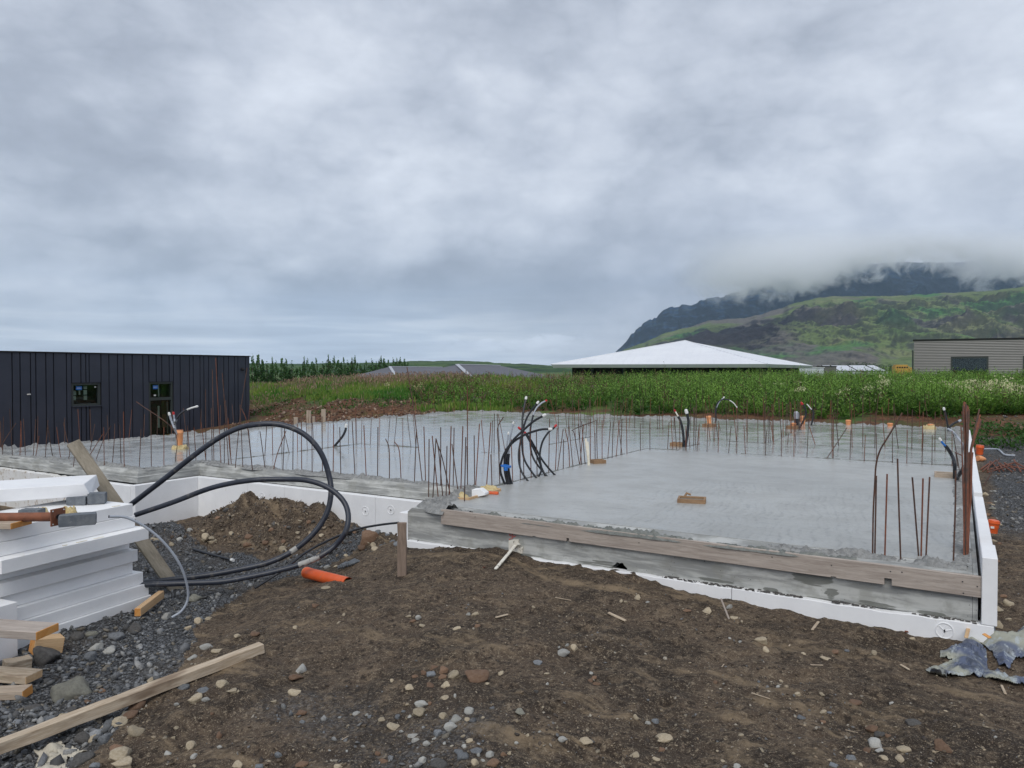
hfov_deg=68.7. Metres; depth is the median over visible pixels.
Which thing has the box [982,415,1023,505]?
gravel strip
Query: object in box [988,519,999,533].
orange pipe
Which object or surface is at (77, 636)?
stone
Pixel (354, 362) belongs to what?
poplar tree
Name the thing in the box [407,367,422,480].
rebar
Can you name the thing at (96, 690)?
gravel
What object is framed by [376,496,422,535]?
foam board
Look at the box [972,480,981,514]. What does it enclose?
foam board
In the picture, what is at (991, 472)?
rebar
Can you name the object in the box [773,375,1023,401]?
cream flowers
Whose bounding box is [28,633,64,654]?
timber block
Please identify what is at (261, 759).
soil clods
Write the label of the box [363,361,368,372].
poplar tree
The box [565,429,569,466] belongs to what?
rebar
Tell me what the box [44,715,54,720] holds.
stone
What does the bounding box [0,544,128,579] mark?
foam board
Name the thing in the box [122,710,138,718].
stone
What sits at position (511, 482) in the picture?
conduit
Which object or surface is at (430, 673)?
stone
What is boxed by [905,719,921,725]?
stone
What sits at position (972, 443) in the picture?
rebar
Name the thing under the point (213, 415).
rebar
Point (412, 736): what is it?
stone
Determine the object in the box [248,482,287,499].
foam board
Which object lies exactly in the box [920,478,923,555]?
rebar
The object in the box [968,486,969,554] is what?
rebar
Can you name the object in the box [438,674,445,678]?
stone
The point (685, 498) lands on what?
wood block
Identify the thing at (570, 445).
rebar
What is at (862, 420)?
rebar
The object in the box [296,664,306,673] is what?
stone
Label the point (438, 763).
stone
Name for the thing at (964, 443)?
rebar
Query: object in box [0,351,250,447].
dark building
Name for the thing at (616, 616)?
wood splinter
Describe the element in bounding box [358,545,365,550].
stone
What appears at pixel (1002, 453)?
pipe
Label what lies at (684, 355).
white roof building
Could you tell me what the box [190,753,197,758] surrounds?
stone
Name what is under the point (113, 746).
stone
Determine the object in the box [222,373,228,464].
rebar
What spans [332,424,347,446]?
conduit
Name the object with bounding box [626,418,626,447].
rebar
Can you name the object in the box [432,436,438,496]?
rebar
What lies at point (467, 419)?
rebar
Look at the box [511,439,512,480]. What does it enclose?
rebar
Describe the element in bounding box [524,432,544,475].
conduit
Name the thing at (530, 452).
rebar
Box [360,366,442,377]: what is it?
grey roof house
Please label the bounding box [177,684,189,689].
stone
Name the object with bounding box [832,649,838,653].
stone
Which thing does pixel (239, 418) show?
rebar
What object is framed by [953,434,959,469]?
rebar
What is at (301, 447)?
rebar
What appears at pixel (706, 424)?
wooden collar
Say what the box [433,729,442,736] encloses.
stone
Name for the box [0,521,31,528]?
plank
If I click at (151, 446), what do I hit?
rebar
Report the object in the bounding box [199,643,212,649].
stone
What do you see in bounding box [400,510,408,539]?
foam board
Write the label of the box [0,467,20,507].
foam board
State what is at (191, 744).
stone
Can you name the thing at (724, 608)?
short stick
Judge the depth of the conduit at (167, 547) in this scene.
5.11 m
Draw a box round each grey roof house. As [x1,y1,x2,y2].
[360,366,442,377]
[409,364,550,377]
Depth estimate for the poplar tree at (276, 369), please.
74.92 m
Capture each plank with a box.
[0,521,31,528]
[0,619,58,639]
[67,439,183,590]
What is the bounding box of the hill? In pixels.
[249,361,571,372]
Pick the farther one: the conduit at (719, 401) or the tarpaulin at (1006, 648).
the conduit at (719, 401)
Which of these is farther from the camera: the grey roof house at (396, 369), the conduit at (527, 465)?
the grey roof house at (396, 369)
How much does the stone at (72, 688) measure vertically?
0.184 m
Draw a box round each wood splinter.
[608,612,626,621]
[811,621,819,629]
[964,619,972,637]
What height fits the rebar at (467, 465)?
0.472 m
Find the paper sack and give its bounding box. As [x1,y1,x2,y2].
[34,740,86,767]
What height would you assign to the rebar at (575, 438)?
0.630 m
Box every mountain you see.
[616,260,1023,351]
[622,286,1023,369]
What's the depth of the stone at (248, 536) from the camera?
8.69 m
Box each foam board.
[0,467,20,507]
[0,500,132,541]
[0,515,134,556]
[0,526,148,574]
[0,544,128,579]
[0,548,137,597]
[0,562,132,605]
[17,470,66,507]
[17,570,142,619]
[18,594,150,648]
[24,584,148,622]
[94,482,131,502]
[131,476,200,523]
[198,476,247,515]
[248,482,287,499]
[284,486,377,530]
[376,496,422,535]
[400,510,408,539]
[407,539,556,562]
[554,561,731,598]
[732,588,993,643]
[968,441,975,458]
[971,459,979,504]
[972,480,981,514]
[974,496,986,549]
[976,519,992,620]
[980,544,997,626]
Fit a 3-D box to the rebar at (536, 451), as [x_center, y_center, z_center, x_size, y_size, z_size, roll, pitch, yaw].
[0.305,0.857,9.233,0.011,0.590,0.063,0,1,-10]
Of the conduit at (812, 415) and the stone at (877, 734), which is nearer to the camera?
the stone at (877, 734)
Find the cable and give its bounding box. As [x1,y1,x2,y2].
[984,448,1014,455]
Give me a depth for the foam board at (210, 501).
10.17 m
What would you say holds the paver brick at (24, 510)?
on the foam board at (105, 510)
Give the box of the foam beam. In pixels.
[0,475,99,501]
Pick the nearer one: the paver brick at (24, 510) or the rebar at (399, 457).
the paver brick at (24, 510)
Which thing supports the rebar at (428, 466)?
on the concrete slab
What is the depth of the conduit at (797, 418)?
16.79 m
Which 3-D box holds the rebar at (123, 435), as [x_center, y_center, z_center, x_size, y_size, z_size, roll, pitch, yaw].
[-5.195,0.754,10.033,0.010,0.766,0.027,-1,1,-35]
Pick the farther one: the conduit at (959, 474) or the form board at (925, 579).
the conduit at (959, 474)
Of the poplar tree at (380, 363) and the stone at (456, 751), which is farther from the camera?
the poplar tree at (380, 363)
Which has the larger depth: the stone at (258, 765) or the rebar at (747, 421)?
the rebar at (747, 421)
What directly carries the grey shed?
on the ground at (374, 622)
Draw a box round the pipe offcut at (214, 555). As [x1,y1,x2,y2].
[192,548,234,561]
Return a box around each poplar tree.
[250,356,256,382]
[253,351,264,382]
[264,361,273,382]
[267,357,274,382]
[270,362,278,382]
[279,358,287,382]
[287,360,298,381]
[298,356,305,377]
[301,358,311,378]
[310,361,316,378]
[313,357,318,378]
[319,361,328,377]
[323,354,330,376]
[330,357,337,377]
[336,360,342,376]
[341,357,346,374]
[345,360,352,375]
[347,357,355,376]
[351,356,358,374]
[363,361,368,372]
[368,358,375,371]
[377,356,383,369]
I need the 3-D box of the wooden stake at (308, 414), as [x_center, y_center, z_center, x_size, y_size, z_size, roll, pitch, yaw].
[-5.150,0.965,19.000,0.110,0.590,0.050,0,1,0]
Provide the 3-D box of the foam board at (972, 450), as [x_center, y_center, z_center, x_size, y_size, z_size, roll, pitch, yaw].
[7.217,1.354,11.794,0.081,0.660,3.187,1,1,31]
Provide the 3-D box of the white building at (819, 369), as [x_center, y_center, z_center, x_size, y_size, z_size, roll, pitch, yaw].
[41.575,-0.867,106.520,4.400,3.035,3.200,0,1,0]
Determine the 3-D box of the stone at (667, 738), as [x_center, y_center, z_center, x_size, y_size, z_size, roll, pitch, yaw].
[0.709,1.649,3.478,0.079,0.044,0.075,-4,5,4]
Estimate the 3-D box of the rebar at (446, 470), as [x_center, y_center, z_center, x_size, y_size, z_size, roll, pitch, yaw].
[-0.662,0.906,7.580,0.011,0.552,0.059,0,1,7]
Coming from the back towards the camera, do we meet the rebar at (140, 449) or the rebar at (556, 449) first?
the rebar at (140, 449)
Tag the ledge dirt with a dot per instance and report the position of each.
(835, 601)
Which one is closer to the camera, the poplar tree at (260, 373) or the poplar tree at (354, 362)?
the poplar tree at (260, 373)
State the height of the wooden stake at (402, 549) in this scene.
0.590 m
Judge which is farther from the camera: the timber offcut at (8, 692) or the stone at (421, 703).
the timber offcut at (8, 692)
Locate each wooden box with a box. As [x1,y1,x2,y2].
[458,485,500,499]
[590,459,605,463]
[670,442,681,446]
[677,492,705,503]
[934,471,952,477]
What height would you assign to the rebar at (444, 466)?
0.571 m
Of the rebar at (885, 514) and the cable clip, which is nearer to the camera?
the rebar at (885, 514)
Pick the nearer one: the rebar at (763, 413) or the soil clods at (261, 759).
the soil clods at (261, 759)
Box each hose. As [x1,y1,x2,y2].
[129,421,333,581]
[134,477,350,587]
[254,522,397,588]
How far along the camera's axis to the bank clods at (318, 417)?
26.23 m
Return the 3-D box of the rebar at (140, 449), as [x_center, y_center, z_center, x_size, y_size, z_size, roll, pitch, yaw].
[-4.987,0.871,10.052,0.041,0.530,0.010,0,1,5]
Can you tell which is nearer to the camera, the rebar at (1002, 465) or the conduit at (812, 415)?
the rebar at (1002, 465)
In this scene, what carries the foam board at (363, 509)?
on the ground at (374, 622)
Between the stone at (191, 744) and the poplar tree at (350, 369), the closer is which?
the stone at (191, 744)
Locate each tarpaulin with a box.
[926,637,987,676]
[980,626,1023,668]
[983,668,1023,683]
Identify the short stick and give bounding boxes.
[720,598,729,618]
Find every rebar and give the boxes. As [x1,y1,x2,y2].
[2,416,3,454]
[9,409,12,454]
[33,419,35,455]
[112,424,114,461]
[123,412,124,466]
[136,401,177,461]
[139,432,140,466]
[150,411,151,466]
[205,390,205,442]
[211,408,211,446]
[212,369,213,459]
[215,358,220,461]
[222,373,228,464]
[224,423,224,462]
[225,400,229,451]
[228,418,231,463]
[235,369,246,467]
[240,407,242,466]
[248,429,252,469]
[260,432,264,466]
[273,431,285,468]
[283,428,284,465]
[301,422,301,468]
[322,429,322,471]
[333,425,333,471]
[339,427,340,473]
[352,421,354,473]
[363,425,366,475]
[377,427,377,475]
[385,439,389,477]
[394,441,400,476]
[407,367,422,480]
[414,436,416,480]
[423,427,425,480]
[428,439,429,496]
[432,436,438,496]
[432,438,435,497]
[436,439,442,495]
[436,442,448,488]
[440,427,440,484]
[446,446,447,495]
[449,426,451,494]
[452,444,457,488]
[453,428,454,484]
[460,426,462,488]
[464,437,465,500]
[466,446,467,484]
[467,387,467,452]
[474,435,474,484]
[475,424,479,484]
[486,422,490,484]
[490,454,491,484]
[497,417,503,483]
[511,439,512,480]
[522,437,523,472]
[530,428,531,477]
[536,432,537,475]
[548,419,549,471]
[555,428,557,469]
[557,429,563,469]
[563,439,563,468]
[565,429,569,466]
[568,425,572,465]
[572,420,595,463]
[578,424,581,464]
[580,424,583,462]
[590,419,590,458]
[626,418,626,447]
[693,407,693,445]
[747,401,747,441]
[763,397,764,443]
[790,402,790,433]
[795,402,795,431]
[831,400,831,445]
[833,412,833,457]
[862,395,862,446]
[872,413,902,552]
[874,476,876,553]
[884,474,887,554]
[892,433,892,462]
[893,406,898,448]
[897,458,901,558]
[911,477,918,555]
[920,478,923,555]
[925,477,930,554]
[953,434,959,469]
[953,471,956,560]
[955,452,963,505]
[960,426,963,476]
[962,406,965,506]
[963,483,964,554]
[965,404,968,482]
[965,411,967,554]
[965,414,967,552]
[965,420,965,458]
[967,409,969,482]
[967,483,968,553]
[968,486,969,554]
[968,492,968,526]
[969,409,979,485]
[969,418,980,536]
[969,453,971,531]
[969,454,972,526]
[971,415,980,452]
[983,458,999,485]
[986,465,1012,472]
[990,462,1014,469]
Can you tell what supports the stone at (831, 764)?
on the ground at (374, 622)
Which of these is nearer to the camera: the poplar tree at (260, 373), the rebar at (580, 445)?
the rebar at (580, 445)
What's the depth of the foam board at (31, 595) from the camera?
5.88 m
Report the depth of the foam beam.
6.27 m
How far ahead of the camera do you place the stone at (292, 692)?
4.11 m
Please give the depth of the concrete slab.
8.92 m
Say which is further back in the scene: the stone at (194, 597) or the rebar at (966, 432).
the stone at (194, 597)
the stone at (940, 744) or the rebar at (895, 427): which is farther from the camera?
the rebar at (895, 427)
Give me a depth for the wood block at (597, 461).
10.44 m
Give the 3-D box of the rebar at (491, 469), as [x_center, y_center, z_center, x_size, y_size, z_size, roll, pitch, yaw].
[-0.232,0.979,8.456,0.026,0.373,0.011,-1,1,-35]
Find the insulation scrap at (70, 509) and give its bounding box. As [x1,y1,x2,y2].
[38,505,77,513]
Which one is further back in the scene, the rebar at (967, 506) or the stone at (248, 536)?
the stone at (248, 536)
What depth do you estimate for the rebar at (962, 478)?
5.75 m
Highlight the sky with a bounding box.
[0,0,1023,365]
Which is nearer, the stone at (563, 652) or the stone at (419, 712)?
the stone at (419, 712)
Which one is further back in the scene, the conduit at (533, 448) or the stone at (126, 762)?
the conduit at (533, 448)
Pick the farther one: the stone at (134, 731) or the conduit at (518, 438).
the conduit at (518, 438)
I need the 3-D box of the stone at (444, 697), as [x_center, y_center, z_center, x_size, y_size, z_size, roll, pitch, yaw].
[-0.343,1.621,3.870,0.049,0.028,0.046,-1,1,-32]
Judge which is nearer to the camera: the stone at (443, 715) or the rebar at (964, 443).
the stone at (443, 715)
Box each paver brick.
[18,508,45,512]
[58,512,96,526]
[66,496,86,504]
[87,492,106,504]
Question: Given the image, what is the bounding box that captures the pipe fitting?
[509,539,523,553]
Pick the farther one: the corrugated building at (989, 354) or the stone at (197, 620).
the corrugated building at (989, 354)
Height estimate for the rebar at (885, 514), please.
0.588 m
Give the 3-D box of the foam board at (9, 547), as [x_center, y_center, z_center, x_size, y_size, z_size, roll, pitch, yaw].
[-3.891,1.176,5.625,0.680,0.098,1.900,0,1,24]
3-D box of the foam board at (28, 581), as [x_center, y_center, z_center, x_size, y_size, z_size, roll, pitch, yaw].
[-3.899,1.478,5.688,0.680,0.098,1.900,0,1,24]
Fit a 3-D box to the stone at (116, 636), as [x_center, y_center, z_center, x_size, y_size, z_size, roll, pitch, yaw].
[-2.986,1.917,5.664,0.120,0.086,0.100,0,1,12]
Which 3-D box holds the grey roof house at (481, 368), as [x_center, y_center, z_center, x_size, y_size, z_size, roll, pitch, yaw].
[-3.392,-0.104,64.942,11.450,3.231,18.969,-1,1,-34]
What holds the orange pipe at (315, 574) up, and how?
on the ground at (374, 622)
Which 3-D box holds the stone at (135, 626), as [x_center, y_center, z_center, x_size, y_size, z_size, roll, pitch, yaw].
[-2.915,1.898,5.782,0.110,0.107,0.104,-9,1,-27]
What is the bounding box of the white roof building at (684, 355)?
[551,340,812,377]
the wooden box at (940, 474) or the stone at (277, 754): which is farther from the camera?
the wooden box at (940, 474)
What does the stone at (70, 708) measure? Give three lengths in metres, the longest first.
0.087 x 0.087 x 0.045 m
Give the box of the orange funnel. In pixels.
[975,455,985,460]
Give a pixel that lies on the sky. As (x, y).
(537, 182)
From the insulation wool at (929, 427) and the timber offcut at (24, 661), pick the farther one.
the insulation wool at (929, 427)
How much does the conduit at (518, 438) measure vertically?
0.683 m
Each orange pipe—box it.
[176,429,183,445]
[301,567,351,582]
[976,445,983,454]
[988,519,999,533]
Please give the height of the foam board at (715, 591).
0.446 m
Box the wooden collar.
[702,423,715,426]
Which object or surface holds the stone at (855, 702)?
on the ground at (374, 622)
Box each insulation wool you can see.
[171,445,188,449]
[923,424,934,428]
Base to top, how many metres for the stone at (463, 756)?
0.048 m
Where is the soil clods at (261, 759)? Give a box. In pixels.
[136,532,1023,767]
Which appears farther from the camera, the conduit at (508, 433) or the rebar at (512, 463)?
the rebar at (512, 463)
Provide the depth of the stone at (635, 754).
3.31 m
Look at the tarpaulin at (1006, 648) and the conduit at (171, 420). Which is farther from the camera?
the conduit at (171, 420)
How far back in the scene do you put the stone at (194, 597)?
6.44 m
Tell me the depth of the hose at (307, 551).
7.02 m
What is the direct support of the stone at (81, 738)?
on the ground at (374, 622)
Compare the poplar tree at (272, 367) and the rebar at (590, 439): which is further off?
the poplar tree at (272, 367)
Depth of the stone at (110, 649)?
5.36 m
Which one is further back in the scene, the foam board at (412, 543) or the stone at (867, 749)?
the foam board at (412, 543)
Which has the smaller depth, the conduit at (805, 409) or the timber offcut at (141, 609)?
the timber offcut at (141, 609)
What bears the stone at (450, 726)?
on the ground at (374, 622)
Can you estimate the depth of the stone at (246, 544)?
8.54 m
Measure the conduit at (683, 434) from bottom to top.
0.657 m
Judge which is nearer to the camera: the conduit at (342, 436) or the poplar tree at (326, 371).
the conduit at (342, 436)
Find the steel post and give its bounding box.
[0,507,64,526]
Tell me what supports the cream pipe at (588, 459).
on the concrete slab
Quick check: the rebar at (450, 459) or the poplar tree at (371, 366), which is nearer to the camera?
the rebar at (450, 459)
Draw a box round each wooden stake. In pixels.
[306,410,310,422]
[321,409,325,422]
[397,522,406,576]
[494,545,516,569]
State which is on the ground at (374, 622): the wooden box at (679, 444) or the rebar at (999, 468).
the rebar at (999, 468)
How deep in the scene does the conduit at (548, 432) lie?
9.15 m
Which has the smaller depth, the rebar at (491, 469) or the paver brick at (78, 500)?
the paver brick at (78, 500)
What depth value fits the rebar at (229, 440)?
10.29 m
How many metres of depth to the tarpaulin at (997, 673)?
4.30 m
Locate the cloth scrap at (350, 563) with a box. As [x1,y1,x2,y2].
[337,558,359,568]
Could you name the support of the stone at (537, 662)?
on the ground at (374, 622)
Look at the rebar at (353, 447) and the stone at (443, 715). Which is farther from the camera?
the rebar at (353, 447)
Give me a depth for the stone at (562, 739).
3.38 m
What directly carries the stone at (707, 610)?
on the ground at (374, 622)
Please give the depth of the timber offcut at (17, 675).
4.76 m
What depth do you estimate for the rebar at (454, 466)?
8.21 m
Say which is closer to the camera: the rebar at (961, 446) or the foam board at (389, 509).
the rebar at (961, 446)
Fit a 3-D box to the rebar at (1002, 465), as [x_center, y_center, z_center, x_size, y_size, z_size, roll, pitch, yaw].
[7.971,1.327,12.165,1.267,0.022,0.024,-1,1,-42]
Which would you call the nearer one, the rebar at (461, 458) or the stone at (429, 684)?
the stone at (429, 684)
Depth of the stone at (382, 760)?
3.35 m
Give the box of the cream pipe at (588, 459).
[585,438,589,464]
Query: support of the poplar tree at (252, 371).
on the ground at (374, 622)
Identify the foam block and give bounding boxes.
[0,599,17,660]
[472,488,488,496]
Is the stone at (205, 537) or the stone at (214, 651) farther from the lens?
the stone at (205, 537)
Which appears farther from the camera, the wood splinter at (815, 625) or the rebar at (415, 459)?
the rebar at (415, 459)
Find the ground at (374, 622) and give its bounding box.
[0,372,1023,767]
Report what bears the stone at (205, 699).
on the ground at (374, 622)
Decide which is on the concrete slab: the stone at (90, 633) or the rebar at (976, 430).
the rebar at (976, 430)
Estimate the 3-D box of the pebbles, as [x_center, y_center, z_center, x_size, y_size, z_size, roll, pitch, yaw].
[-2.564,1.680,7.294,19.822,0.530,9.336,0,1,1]
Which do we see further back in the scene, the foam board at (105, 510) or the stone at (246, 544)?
the stone at (246, 544)
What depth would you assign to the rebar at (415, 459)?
8.75 m
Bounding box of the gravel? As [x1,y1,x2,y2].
[0,468,1023,767]
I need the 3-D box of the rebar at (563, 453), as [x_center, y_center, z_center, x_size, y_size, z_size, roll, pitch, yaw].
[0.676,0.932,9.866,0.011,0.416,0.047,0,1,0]
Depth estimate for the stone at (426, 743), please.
3.41 m
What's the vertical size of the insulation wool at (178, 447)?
0.072 m
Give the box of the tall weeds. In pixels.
[406,361,1023,418]
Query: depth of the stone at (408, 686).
4.04 m
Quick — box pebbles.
[74,499,1023,767]
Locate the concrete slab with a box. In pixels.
[0,410,977,620]
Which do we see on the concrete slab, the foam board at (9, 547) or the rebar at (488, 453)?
the rebar at (488, 453)
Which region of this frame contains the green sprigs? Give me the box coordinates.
[250,391,1023,450]
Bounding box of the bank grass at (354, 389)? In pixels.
[250,372,608,411]
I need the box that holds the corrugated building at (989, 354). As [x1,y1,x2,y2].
[912,338,1023,375]
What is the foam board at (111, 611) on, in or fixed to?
on the ground at (374, 622)
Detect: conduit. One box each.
[108,515,189,617]
[168,412,176,434]
[174,405,197,435]
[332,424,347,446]
[499,414,545,483]
[503,428,551,483]
[505,432,510,483]
[508,422,513,483]
[518,396,528,480]
[518,427,555,474]
[521,401,538,477]
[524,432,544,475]
[529,400,547,475]
[537,424,556,476]
[674,409,684,446]
[684,409,689,446]
[715,399,736,420]
[793,411,798,425]
[800,402,806,427]
[807,404,813,424]
[938,438,956,478]
[943,407,948,430]
[947,428,963,449]
[949,419,961,427]
[956,465,963,479]
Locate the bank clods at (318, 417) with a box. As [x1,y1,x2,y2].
[229,396,469,426]
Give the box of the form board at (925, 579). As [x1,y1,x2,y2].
[441,509,981,597]
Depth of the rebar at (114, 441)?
10.37 m
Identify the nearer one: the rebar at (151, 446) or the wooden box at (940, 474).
the wooden box at (940, 474)
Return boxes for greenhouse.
[821,365,886,374]
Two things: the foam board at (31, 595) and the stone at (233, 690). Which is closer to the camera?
the stone at (233, 690)
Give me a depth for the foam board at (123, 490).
9.70 m
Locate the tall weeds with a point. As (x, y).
(667, 390)
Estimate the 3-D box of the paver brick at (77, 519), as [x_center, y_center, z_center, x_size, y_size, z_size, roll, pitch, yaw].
[-3.156,0.983,5.451,0.241,0.082,0.103,0,1,-24]
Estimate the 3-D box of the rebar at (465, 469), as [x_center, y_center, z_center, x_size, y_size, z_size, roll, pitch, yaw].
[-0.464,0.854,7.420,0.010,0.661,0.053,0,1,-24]
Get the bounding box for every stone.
[12,719,22,724]
[24,704,41,710]
[24,722,35,728]
[33,646,60,665]
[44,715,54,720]
[50,675,91,703]
[64,706,80,712]
[69,751,95,767]
[70,631,84,640]
[73,731,89,744]
[83,651,96,660]
[85,631,98,636]
[88,642,103,650]
[89,762,99,767]
[98,733,112,744]
[103,645,114,653]
[108,632,125,640]
[108,746,132,760]
[109,744,122,750]
[111,756,131,767]
[112,716,128,726]
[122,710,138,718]
[126,622,141,632]
[127,725,144,736]
[128,700,145,709]
[161,612,170,619]
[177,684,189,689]
[185,740,196,749]
[187,654,196,659]
[187,692,202,703]
[189,594,201,601]
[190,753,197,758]
[194,617,202,623]
[197,687,208,692]
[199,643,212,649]
[201,533,209,541]
[201,697,210,701]
[211,648,221,653]
[216,679,228,687]
[216,731,221,738]
[227,688,236,692]
[232,760,241,767]
[243,542,251,546]
[244,534,252,538]
[250,631,259,635]
[255,764,263,767]
[274,751,281,757]
[278,546,286,551]
[288,674,302,680]
[288,689,300,695]
[295,761,308,767]
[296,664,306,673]
[296,710,306,715]
[334,764,342,767]
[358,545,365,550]
[360,530,378,545]
[379,758,387,762]
[387,722,399,730]
[405,684,413,689]
[407,733,417,738]
[412,707,425,716]
[414,700,427,706]
[418,756,426,762]
[423,740,430,745]
[426,671,435,676]
[426,682,433,687]
[429,758,447,767]
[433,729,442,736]
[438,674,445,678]
[439,666,448,673]
[439,712,447,718]
[440,695,448,699]
[441,681,449,687]
[444,722,456,731]
[448,670,459,678]
[451,714,461,722]
[454,749,462,753]
[457,752,468,760]
[464,707,473,714]
[465,669,488,682]
[470,747,481,753]
[471,758,478,766]
[485,751,493,757]
[487,758,499,767]
[515,708,524,714]
[533,660,541,664]
[557,649,569,656]
[558,736,566,741]
[571,644,577,650]
[579,737,592,744]
[630,751,638,757]
[651,718,658,723]
[655,733,669,742]
[658,733,672,742]
[703,607,711,613]
[733,763,740,767]
[754,636,767,644]
[763,646,769,652]
[797,715,805,719]
[829,762,837,767]
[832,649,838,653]
[846,755,855,759]
[849,699,861,704]
[863,747,870,752]
[865,725,877,732]
[868,737,881,747]
[874,731,884,737]
[875,747,882,752]
[878,755,887,759]
[895,754,903,761]
[896,745,911,752]
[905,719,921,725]
[934,738,951,752]
[997,620,1002,628]
[1003,599,1013,605]
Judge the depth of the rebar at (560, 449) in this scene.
9.78 m
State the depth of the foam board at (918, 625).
5.05 m
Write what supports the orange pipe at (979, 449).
on the ground at (374, 622)
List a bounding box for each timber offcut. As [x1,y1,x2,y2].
[0,666,42,683]
[0,684,32,700]
[2,655,32,667]
[134,591,163,615]
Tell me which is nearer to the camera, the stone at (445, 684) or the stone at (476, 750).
the stone at (476, 750)
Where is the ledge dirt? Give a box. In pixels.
[418,540,976,623]
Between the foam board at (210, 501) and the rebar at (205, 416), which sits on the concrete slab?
the rebar at (205, 416)
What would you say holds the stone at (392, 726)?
on the ground at (374, 622)
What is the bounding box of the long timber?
[0,642,264,754]
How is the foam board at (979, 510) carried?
on the ground at (374, 622)
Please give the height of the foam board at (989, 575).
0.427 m
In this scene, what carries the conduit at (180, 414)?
on the concrete slab
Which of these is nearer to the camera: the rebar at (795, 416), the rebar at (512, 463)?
the rebar at (512, 463)
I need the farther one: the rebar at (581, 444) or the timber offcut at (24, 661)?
the rebar at (581, 444)
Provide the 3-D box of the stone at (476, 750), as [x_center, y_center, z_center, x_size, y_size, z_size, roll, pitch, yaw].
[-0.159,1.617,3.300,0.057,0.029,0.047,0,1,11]
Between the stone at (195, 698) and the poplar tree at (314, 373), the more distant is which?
the poplar tree at (314, 373)
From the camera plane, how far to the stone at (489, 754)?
3.24 m
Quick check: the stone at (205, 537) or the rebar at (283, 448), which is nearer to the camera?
the stone at (205, 537)
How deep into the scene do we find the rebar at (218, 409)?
10.48 m
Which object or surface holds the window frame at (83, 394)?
in the dark building at (53, 389)
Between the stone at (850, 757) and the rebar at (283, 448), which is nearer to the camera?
the stone at (850, 757)
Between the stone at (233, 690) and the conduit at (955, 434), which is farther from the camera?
the conduit at (955, 434)
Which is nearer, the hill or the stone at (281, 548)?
the stone at (281, 548)
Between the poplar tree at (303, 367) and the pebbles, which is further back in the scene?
the poplar tree at (303, 367)
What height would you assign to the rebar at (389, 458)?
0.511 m
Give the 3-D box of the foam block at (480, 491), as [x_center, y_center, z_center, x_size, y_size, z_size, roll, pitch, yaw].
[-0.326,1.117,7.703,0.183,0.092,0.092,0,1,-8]
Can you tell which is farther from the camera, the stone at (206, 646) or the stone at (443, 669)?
the stone at (206, 646)
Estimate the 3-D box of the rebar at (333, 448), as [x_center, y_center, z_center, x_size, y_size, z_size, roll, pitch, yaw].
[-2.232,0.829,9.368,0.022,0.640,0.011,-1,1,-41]
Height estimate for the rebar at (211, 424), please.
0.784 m
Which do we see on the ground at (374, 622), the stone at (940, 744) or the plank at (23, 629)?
the stone at (940, 744)
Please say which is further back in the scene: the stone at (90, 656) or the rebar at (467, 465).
the rebar at (467, 465)
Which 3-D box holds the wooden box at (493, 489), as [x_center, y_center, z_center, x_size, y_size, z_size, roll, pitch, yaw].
[-0.340,1.130,7.860,0.361,0.073,0.732,1,1,31]
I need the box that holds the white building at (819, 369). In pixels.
[799,367,824,377]
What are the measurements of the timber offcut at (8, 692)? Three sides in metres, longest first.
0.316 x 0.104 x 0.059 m
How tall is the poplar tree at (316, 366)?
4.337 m
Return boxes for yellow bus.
[892,365,911,375]
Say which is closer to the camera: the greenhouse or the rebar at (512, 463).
the rebar at (512, 463)
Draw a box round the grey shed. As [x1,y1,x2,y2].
[816,366,836,376]
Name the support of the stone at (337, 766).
on the ground at (374, 622)
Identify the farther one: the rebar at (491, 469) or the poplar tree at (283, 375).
the poplar tree at (283, 375)
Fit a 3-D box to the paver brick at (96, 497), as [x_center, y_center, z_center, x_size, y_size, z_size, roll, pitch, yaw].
[-3.511,0.964,6.348,0.133,0.087,0.123,0,1,-20]
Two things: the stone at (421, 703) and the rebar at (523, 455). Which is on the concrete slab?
the rebar at (523, 455)
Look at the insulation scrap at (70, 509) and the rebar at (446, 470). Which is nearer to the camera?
the insulation scrap at (70, 509)
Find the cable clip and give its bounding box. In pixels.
[501,464,510,470]
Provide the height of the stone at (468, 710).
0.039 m
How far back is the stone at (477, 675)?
4.07 m
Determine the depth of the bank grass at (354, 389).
30.32 m
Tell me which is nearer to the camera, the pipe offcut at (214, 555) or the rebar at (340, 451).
the pipe offcut at (214, 555)
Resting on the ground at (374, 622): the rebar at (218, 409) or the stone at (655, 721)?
the stone at (655, 721)
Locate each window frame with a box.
[71,383,99,405]
[951,357,988,375]
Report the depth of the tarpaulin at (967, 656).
4.47 m
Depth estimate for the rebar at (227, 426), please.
11.57 m
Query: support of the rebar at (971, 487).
on the concrete slab
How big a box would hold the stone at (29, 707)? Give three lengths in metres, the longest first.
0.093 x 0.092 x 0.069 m
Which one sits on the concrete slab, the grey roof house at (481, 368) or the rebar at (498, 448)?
the rebar at (498, 448)
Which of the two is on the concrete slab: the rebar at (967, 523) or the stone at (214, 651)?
the rebar at (967, 523)
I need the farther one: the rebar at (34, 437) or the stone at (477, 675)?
the rebar at (34, 437)
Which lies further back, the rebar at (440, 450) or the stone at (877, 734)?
the rebar at (440, 450)

